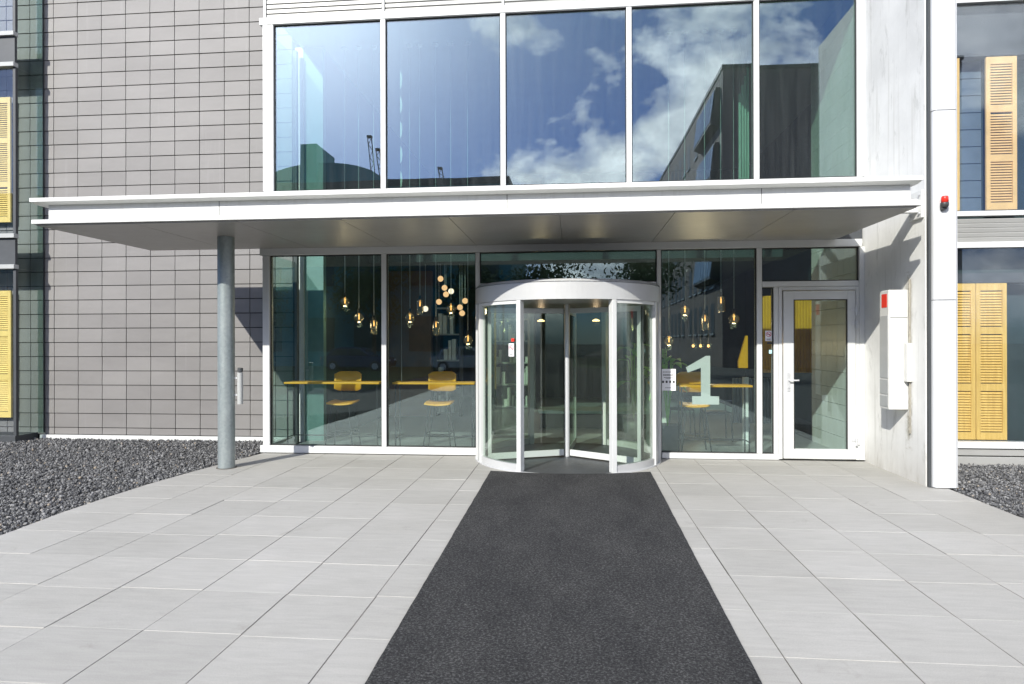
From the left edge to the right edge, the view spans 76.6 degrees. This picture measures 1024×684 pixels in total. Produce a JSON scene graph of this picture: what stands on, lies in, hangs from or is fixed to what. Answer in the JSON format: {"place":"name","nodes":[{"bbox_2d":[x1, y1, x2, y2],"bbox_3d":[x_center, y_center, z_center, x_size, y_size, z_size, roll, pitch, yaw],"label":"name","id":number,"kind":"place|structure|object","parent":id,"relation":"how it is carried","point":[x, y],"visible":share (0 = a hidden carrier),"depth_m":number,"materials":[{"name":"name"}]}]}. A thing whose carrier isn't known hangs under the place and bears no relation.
{"place":"outdoors","nodes":[
{"label":"outdoors","id":0,"kind":"place"},
{"bbox_2d":[263,0,601,17],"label":"facade cladding","id":1,"kind":"structure","parent":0,"point":[281,8],"depth_m":9.46,"materials":[{"name":"metal"}]},
{"bbox_2d":[0,453,1023,683],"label":"paving","id":2,"kind":"structure","parent":0,"point":[281,568],"depth_m":4.62,"materials":[{"name":"grey concrete"}]},
{"bbox_2d":[216,236,236,469],"bbox_3d":[-3.724,0.137,8.446,0.250,3.004,0.250,0,0,5],"label":"canopy post","id":3,"kind":"object","parent":2,"relation":"on","point":[226,334],"visible":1,"depth_m":8.36,"materials":[{"name":"metal"}]},
{"bbox_2d":[234,368,242,403],"bbox_3d":[-3.571,0.573,8.462,0.120,0.473,0.072,0,0,5],"label":"ashtray tube","id":4,"kind":"object","parent":3,"relation":"attached to","point":[239,378],"visible":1,"depth_m":8.43,"materials":[{"name":"grey metal"}]},
{"bbox_2d":[260,50,864,459],"bbox_3d":[0.576,-1.571,9.731,8.530,6.440,1.155,0,0,5],"label":"window wall","id":5,"kind":"structure","parent":2,"relation":"on","point":[850,240],"depth_m":9.21,"materials":[{"name":"silver metal"}]},
{"bbox_2d":[29,176,923,250],"bbox_3d":[-0.430,-1.537,8.153,10.233,0.324,2.175,0,0,5],"label":"entrance canopy","id":6,"kind":"object","parent":5,"relation":"attached to","point":[776,209],"visible":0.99,"depth_m":7.37,"materials":[{"name":"metal"}]},
{"bbox_2d":[259,0,863,191],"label":"window wall","id":7,"kind":"structure","parent":5,"relation":"on","point":[269,26],"depth_m":9.23,"materials":[{"name":"white metal"}]},
{"bbox_2d":[662,369,675,390],"bbox_3d":[2.187,0.528,9.057,0.202,0.303,0.005,0,0,5],"label":"paper notice","id":8,"kind":"object","parent":5,"relation":"attached to","point":[668,379],"visible":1,"depth_m":9.06,"materials":[{"name":"white paper"}]},
{"bbox_2d":[686,356,718,404],"bbox_3d":[2.656,0.532,9.037,0.452,0.678,0.003,0,0,5],"label":"house number","id":9,"kind":"object","parent":5,"relation":"attached to","point":[705,397],"visible":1,"depth_m":9.03,"materials":[{"name":"white plastic"}]},
{"bbox_2d":[765,331,771,340],"bbox_3d":[3.536,-0.084,8.931,0.088,0.142,0.008,0,0,5],"label":"no smoking sign","id":10,"kind":"object","parent":5,"relation":"attached to","point":[768,335],"visible":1,"depth_m":8.93,"materials":[{"name":"white plastic"}]},
{"bbox_2d":[778,286,859,459],"bbox_3d":[4.177,0.424,8.819,1.058,2.352,0.176,0,0,5],"label":"glass door","id":11,"kind":"structure","parent":5,"relation":"attached to","point":[788,297],"depth_m":8.82,"materials":[{"name":"silver metal"}]},
{"bbox_2d":[365,471,761,683],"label":"entrance mat","id":12,"kind":"object","parent":2,"relation":"on","point":[557,578],"visible":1,"depth_m":4.05,"materials":[{"name":"black carpet"}]},
{"bbox_2d":[475,278,661,473],"bbox_3d":[0.778,0.425,9.162,2.621,2.406,2.590,0,0,5],"label":"revolving door","id":13,"kind":"structure","parent":2,"relation":"on","point":[569,298],"depth_m":8.57,"materials":[{"name":"metal"}]},
{"bbox_2d":[509,343,513,355],"bbox_3d":[-0.009,0.100,8.191,0.085,0.165,0.008,0,0,39],"label":"no smoking sign","id":14,"kind":"object","parent":13,"relation":"attached to","point":[511,349],"visible":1,"depth_m":8.19,"materials":[{"name":"white plastic"}]},
{"bbox_2d":[814,0,949,488],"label":"side wall","id":15,"kind":"structure","parent":2,"relation":"on","point":[895,97],"depth_m":7.91,"materials":[{"name":"white concrete"}]},
{"bbox_2d":[880,290,907,409],"bbox_3d":[4.560,0.091,7.740,0.230,1.415,0.234,0,0,5],"label":"wall box","id":16,"kind":"object","parent":15,"relation":"attached to","point":[893,339],"visible":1,"depth_m":7.63,"materials":[{"name":"white plastic"}]},
{"bbox_2d":[904,279,912,433],"bbox_3d":[4.627,0.168,7.565,0.064,1.800,0.070,0,0,5],"label":"junction box","id":17,"kind":"object","parent":15,"relation":"attached to","point":[908,362],"visible":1,"depth_m":7.56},
{"bbox_2d":[926,0,957,487],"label":"clad column","id":18,"kind":"structure","parent":2,"relation":"on","point":[941,246],"depth_m":7.14,"materials":[{"name":"metal"}]},
{"bbox_2d":[940,196,948,209],"bbox_3d":[4.739,-1.527,7.100,0.084,0.150,0.085,0,0,5],"label":"alarm beacon","id":19,"kind":"object","parent":18,"relation":"attached to","point":[944,204],"visible":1,"depth_m":7.07,"materials":[{"name":"red plastic"}]},
{"bbox_2d":[0,437,1023,534],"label":"gravel ground","id":20,"kind":"structure","parent":0,"point":[258,453],"depth_m":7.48,"materials":[{"name":"grey gravel"}]},
{"bbox_2d":[0,0,44,442],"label":"bay window","id":21,"kind":"structure","parent":20,"relation":"on","point":[8,241],"depth_m":10.73,"materials":[{"name":"paint"}]},
{"bbox_2d":[0,97,11,222],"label":"louvre shutter","id":22,"kind":"object","parent":21,"relation":"attached to","point":[6,180],"visible":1,"depth_m":11.09,"materials":[{"name":"yellow wood"}]},
{"bbox_2d":[0,291,12,417],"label":"louvre shutter","id":23,"kind":"object","parent":21,"relation":"attached to","point":[6,409],"visible":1,"depth_m":11.09,"materials":[{"name":"yellow wood"}]},
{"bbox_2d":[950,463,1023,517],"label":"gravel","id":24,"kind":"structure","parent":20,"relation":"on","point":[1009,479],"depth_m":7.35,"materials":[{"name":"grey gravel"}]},
{"bbox_2d":[266,400,811,452],"bbox_3d":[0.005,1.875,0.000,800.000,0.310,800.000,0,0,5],"label":"ground","id":25,"kind":"structure","parent":0,"point":[803,428],"depth_m":13.07,"materials":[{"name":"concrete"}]},
{"bbox_2d":[0,0,300,443],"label":"tiled wall","id":26,"kind":"structure","parent":25,"relation":"on","point":[153,97],"depth_m":10.98,"materials":[{"name":"grey tile"}]},
{"bbox_2d":[299,397,859,460],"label":"lobby floor","id":27,"kind":"structure","parent":25,"relation":"on","point":[504,424],"depth_m":11.89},
{"bbox_2d":[295,47,304,441],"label":"lobby column","id":28,"kind":"structure","parent":27,"relation":"on","point":[300,50],"depth_m":10.78,"materials":[{"name":"white paint"}]},
{"bbox_2d":[304,47,325,440],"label":"teal stub wall","id":29,"kind":"structure","parent":27,"relation":"on","point":[315,179],"depth_m":10.78,"materials":[{"name":"green paint"}]},
{"bbox_2d":[284,381,380,444],"bbox_3d":[-2.690,1.119,9.856,1.470,1.035,0.320,0,0,5],"label":"bar table","id":30,"kind":"object","parent":27,"relation":"on","point":[334,382],"visible":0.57,"depth_m":9.79,"materials":[{"name":"yellow paint"}]},
{"bbox_2d":[325,371,361,444],"bbox_3d":[-2.621,1.052,10.113,0.450,1.172,0.504,0,0,5],"label":"bar stool","id":31,"kind":"object","parent":27,"relation":"on","point":[348,376],"visible":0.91,"depth_m":10.27,"materials":[{"name":"yellow paint"}]},
{"bbox_2d":[326,52,433,438],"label":"lobby side wall","id":32,"kind":"structure","parent":27,"relation":"on","point":[353,343],"depth_m":12.33,"materials":[{"name":"paint"}]},
{"bbox_2d":[389,271,432,415],"bbox_3d":[-2.238,0.036,14.373,0.950,3.200,0.200,0,0,5],"label":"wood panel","id":33,"kind":"object","parent":27,"relation":"on","point":[415,363],"visible":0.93,"depth_m":14.27,"materials":[{"name":"brown wood"}]},
{"bbox_2d":[392,381,474,446],"bbox_3d":[-1.147,1.115,9.710,1.230,1.035,0.320,0,0,5],"label":"bar table","id":34,"kind":"object","parent":27,"relation":"on","point":[471,383],"visible":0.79,"depth_m":9.63,"materials":[{"name":"yellow paint"}]},
{"bbox_2d":[423,371,455,445],"bbox_3d":[-1.108,1.048,9.970,0.450,1.172,0.504,0,0,5],"label":"bar stool","id":35,"kind":"object","parent":27,"relation":"on","point":[442,376],"visible":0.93,"depth_m":10.13,"materials":[{"name":"yellow paint"}]},
{"bbox_2d":[436,307,462,416],"bbox_3d":[-1.383,0.433,14.368,0.550,2.400,0.350,0,0,5],"label":"shelf unit","id":36,"kind":"object","parent":27,"relation":"on","point":[451,351],"visible":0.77,"depth_m":14.25,"materials":[{"name":"paint"}]},
{"bbox_2d":[494,318,535,409],"bbox_3d":[0.077,0.530,15.737,1.000,2.200,0.350,0,0,5],"label":"shelf unit","id":37,"kind":"object","parent":27,"relation":"on","point":[497,378],"visible":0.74,"depth_m":15.62,"materials":[{"name":"paint"}]},
{"bbox_2d":[538,407,648,428],"bbox_3d":[1.548,1.456,12.460,2.060,0.340,0.700,0,0,5],"label":"lobby bench","id":38,"kind":"object","parent":27,"relation":"on","point":[586,417],"visible":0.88,"depth_m":12.19,"materials":[{"name":"paint"}]},
{"bbox_2d":[608,342,650,440],"bbox_3d":[1.998,0.814,10.740,0.902,1.623,0.685,0,0,-29],"label":"potted plant","id":39,"kind":"object","parent":27,"relation":"on","point":[630,427],"visible":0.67,"depth_m":10.69,"materials":[{"name":"green plant"}]},
{"bbox_2d":[644,348,687,450],"bbox_3d":[2.257,0.860,9.768,0.672,1.529,0.725,0,0,-29],"label":"potted plant","id":40,"kind":"object","parent":27,"relation":"on","point":[669,436],"visible":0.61,"depth_m":9.67,"materials":[{"name":"green plant"}]},
{"bbox_2d":[668,390,695,436],"bbox_3d":[2.923,1.193,11.276,0.460,0.861,0.480,0,0,5],"label":"black chair","id":41,"kind":"object","parent":27,"relation":"on","point":[674,394],"visible":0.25,"depth_m":11.46,"materials":[{"name":"metal"}]},
{"bbox_2d":[676,372,711,451],"bbox_3d":[2.697,1.039,9.632,0.450,1.172,0.504,0,0,5],"label":"bar stool","id":42,"kind":"object","parent":27,"relation":"on","point":[688,377],"visible":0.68,"depth_m":9.81,"materials":[{"name":"yellow paint"}]},
{"bbox_2d":[676,384,752,451],"bbox_3d":[2.900,1.118,9.329,1.020,1.010,0.320,0,0,5],"label":"bar table","id":43,"kind":"object","parent":27,"relation":"on","point":[715,385],"visible":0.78,"depth_m":9.34,"materials":[{"name":"yellow paint"}]},
{"bbox_2d":[699,387,732,441],"bbox_3d":[3.374,1.192,10.731,0.460,0.861,0.480,0,0,5],"label":"black chair","id":44,"kind":"object","parent":27,"relation":"on","point":[720,392],"visible":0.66,"depth_m":10.91,"materials":[{"name":"metal"}]},
{"bbox_2d":[732,378,770,422],"bbox_3d":[4.533,1.084,11.978,0.875,0.830,0.100,0,0,5],"label":"radiator","id":45,"kind":"object","parent":27,"relation":"on","point":[766,400],"visible":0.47,"depth_m":11.95,"materials":[{"name":"grey metal"}]},
{"bbox_2d":[811,0,854,448],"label":"tiled lobby wall","id":46,"kind":"structure","parent":27,"relation":"on","point":[832,153],"depth_m":9.77,"materials":[{"name":"tile"}]},
{"bbox_2d":[433,169,745,399],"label":"lobby back wall","id":47,"kind":"structure","parent":25,"relation":"on","point":[726,340],"depth_m":18.82,"materials":[{"name":"paint"}]},
{"bbox_2d":[283,0,841,176],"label":"lobby ceiling","id":48,"kind":"structure","parent":47,"relation":"attached to","point":[565,92],"depth_m":12.29,"materials":[{"name":"paint"}]},
{"bbox_2d":[340,46,349,303],"bbox_3d":[-2.791,-2.751,10.809,0.156,4.318,0.156,0,0,5],"label":"pendant lamp","id":49,"kind":"object","parent":48,"relation":"hanging from","point":[344,48],"visible":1,"depth_m":10.80,"materials":[{"name":"gold metal"}]},
{"bbox_2d":[354,46,363,319],"bbox_3d":[-2.552,-2.618,10.786,0.156,4.586,0.156,0,0,5],"label":"pendant lamp","id":50,"kind":"object","parent":48,"relation":"hanging from","point":[358,48],"visible":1,"depth_m":10.78,"materials":[{"name":"gold metal"}]},
{"bbox_2d":[370,45,377,334],"bbox_3d":[-2.298,-2.517,10.762,0.120,4.789,0.120,0,0,5],"label":"pendant lamp","id":51,"kind":"object","parent":48,"relation":"hanging from","point":[373,47],"visible":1,"depth_m":10.76,"materials":[{"name":"gold metal"}]},
{"bbox_2d":[400,72,402,360],"bbox_3d":[-1.705,-2.141,10.003,0.030,5.550,0.020,0,0,5],"label":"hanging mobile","id":52,"kind":"object","parent":48,"relation":"hanging from","point":[401,179],"visible":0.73,"depth_m":9.99,"materials":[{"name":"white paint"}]},
{"bbox_2d":[405,43,412,318],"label":"pendant lamp","id":53,"kind":"object","parent":48,"relation":"hanging from","point":[409,45],"visible":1,"depth_m":10.70,"materials":[{"name":"gold metal"}]},
{"bbox_2d":[416,43,423,314],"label":"pendant lamp","id":54,"kind":"object","parent":48,"relation":"hanging from","point":[419,45],"visible":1,"depth_m":10.69,"materials":[{"name":"gold metal"}]},
{"bbox_2d":[432,42,439,334],"bbox_3d":[-1.256,-2.508,10.664,0.120,4.811,0.120,0,0,5],"label":"pendant lamp","id":55,"kind":"object","parent":48,"relation":"hanging from","point":[435,44],"visible":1,"depth_m":10.66,"materials":[{"name":"gold metal"}]},
{"bbox_2d":[447,42,453,313],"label":"pendant lamp","id":56,"kind":"object","parent":48,"relation":"hanging from","point":[450,44],"visible":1,"depth_m":10.64,"materials":[{"name":"gold metal"}]},
{"bbox_2d":[464,41,470,340],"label":"pendant lamp","id":57,"kind":"object","parent":48,"relation":"hanging from","point":[467,43],"visible":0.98,"depth_m":10.61,"materials":[{"name":"gold metal"}]},
{"bbox_2d":[665,31,672,341],"bbox_3d":[2.492,-2.432,10.311,0.156,4.982,0.156,0,0,5],"label":"pendant lamp","id":58,"kind":"object","parent":48,"relation":"hanging from","point":[668,33],"visible":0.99,"depth_m":10.31,"materials":[{"name":"white paint"}]},
{"bbox_2d":[681,31,688,314],"bbox_3d":[2.742,-2.670,10.288,0.156,4.507,0.156,0,0,5],"label":"pendant lamp","id":59,"kind":"object","parent":48,"relation":"hanging from","point":[683,33],"visible":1,"depth_m":10.28,"materials":[{"name":"gold metal"}]},
{"bbox_2d":[701,30,708,329],"bbox_3d":[3.050,-2.557,10.259,0.120,4.736,0.120,0,0,5],"label":"pendant lamp","id":60,"kind":"object","parent":48,"relation":"hanging from","point":[703,32],"visible":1,"depth_m":10.26,"materials":[{"name":"white paint"}]},
{"bbox_2d":[717,29,724,311],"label":"pendant lamp","id":61,"kind":"object","parent":48,"relation":"hanging from","point":[720,31],"visible":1,"depth_m":10.23,"materials":[{"name":"gold metal"}]},
{"bbox_2d":[729,28,738,322],"bbox_3d":[3.494,-2.607,10.217,0.156,4.638,0.156,0,0,5],"label":"pendant lamp","id":62,"kind":"object","parent":48,"relation":"hanging from","point":[733,30],"visible":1,"depth_m":10.21,"materials":[{"name":"gold metal"}]},
{"bbox_2d":[738,31,748,178],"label":"hanging fins","id":63,"kind":"object","parent":48,"relation":"hanging from","point":[743,134],"visible":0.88,"depth_m":10.31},
{"bbox_2d":[369,249,782,288],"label":"mezzanine floor","id":64,"kind":"structure","parent":47,"relation":"attached to","point":[686,268],"depth_m":13.53,"materials":[{"name":"paint"}]},
{"bbox_2d":[423,264,427,311],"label":"ball lamp","id":65,"kind":"object","parent":64,"relation":"hanging from","point":[425,308],"visible":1,"depth_m":13.17,"materials":[{"name":"white glass"}]},
{"bbox_2d":[438,264,442,281],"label":"ball lamp","id":66,"kind":"object","parent":64,"relation":"hanging from","point":[440,278],"visible":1,"depth_m":13.11,"materials":[{"name":"glass"}]},
{"bbox_2d":[442,264,446,290],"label":"ball lamp","id":67,"kind":"object","parent":64,"relation":"hanging from","point":[444,287],"visible":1,"depth_m":13.12,"materials":[{"name":"glass"}]},
{"bbox_2d":[699,272,701,346],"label":"pendant lamp","id":68,"kind":"object","parent":64,"relation":"hanging from","point":[700,345],"visible":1,"depth_m":12.61,"materials":[{"name":"black metal"}]},
{"bbox_2d":[707,315,709,346],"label":"pendant lamp","id":69,"kind":"object","parent":64,"relation":"hanging from","point":[708,345],"visible":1,"depth_m":12.60,"materials":[{"name":"black metal"}]},
{"bbox_2d":[738,336,747,367],"bbox_3d":[4.793,0.203,13.460,0.180,0.670,0.100,0,0,5],"label":"yellow panel","id":70,"kind":"object","parent":47,"relation":"attached to","point":[743,360],"visible":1,"depth_m":13.41,"materials":[{"name":"paint"}]},
{"bbox_2d":[746,104,813,422],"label":"lobby side wall","id":71,"kind":"structure","parent":25,"relation":"on","point":[786,153],"depth_m":14.65,"materials":[{"name":"paint"}]},
{"bbox_2d":[957,0,1023,466],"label":"shutter facade","id":72,"kind":"structure","parent":25,"relation":"on","point":[990,246],"depth_m":8.94,"materials":[{"name":"metal"}]},
{"bbox_2d":[957,58,959,210],"bbox_3d":[5.879,-2.820,8.835,0.405,2.070,0.035,0,0,5],"label":"louvre shutter","id":73,"kind":"object","parent":72,"relation":"attached to","point":[958,143],"visible":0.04,"depth_m":8.80,"materials":[{"name":"yellow wood"}]},
{"bbox_2d":[957,283,975,439],"bbox_3d":[6.084,0.265,8.816,0.400,2.120,0.035,0,0,5],"label":"louvre shutter","id":74,"kind":"object","parent":72,"relation":"attached to","point":[966,361],"visible":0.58,"depth_m":8.80,"materials":[{"name":"yellow wood"}]},
{"bbox_2d":[975,283,1006,439],"bbox_3d":[6.487,0.264,8.778,0.390,2.120,0.035,0,0,5],"label":"louvre shutter","id":75,"kind":"object","parent":72,"relation":"attached to","point":[991,367],"visible":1,"depth_m":8.77,"materials":[{"name":"yellow wood"}]},
{"bbox_2d":[985,56,1016,209],"bbox_3d":[6.614,-2.821,8.766,0.390,2.070,0.035,0,0,5],"label":"louvre shutter","id":76,"kind":"object","parent":72,"relation":"attached to","point":[996,156],"visible":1,"depth_m":8.76,"materials":[{"name":"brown wood"}]},
{"bbox_2d":[662,391,665,422],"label":"half pillar","id":77,"kind":"structure","parent":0,"point":[663,414],"depth_m":10.42,"materials":[{"name":"white paint"}]},
{"bbox_2d":[742,377,748,443],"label":"half pillar","id":78,"kind":"structure","parent":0,"point":[745,380],"depth_m":10.30,"materials":[{"name":"white paint"}]},
{"bbox_2d":[763,296,812,372],"bbox_3d":[5.064,-0.143,11.978,0.920,1.420,0.200,0,0,5],"label":"slatted panel","id":79,"kind":"object","parent":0,"point":[803,334],"visible":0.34,"depth_m":11.86,"materials":[{"name":"yellow paint"}]}
]}

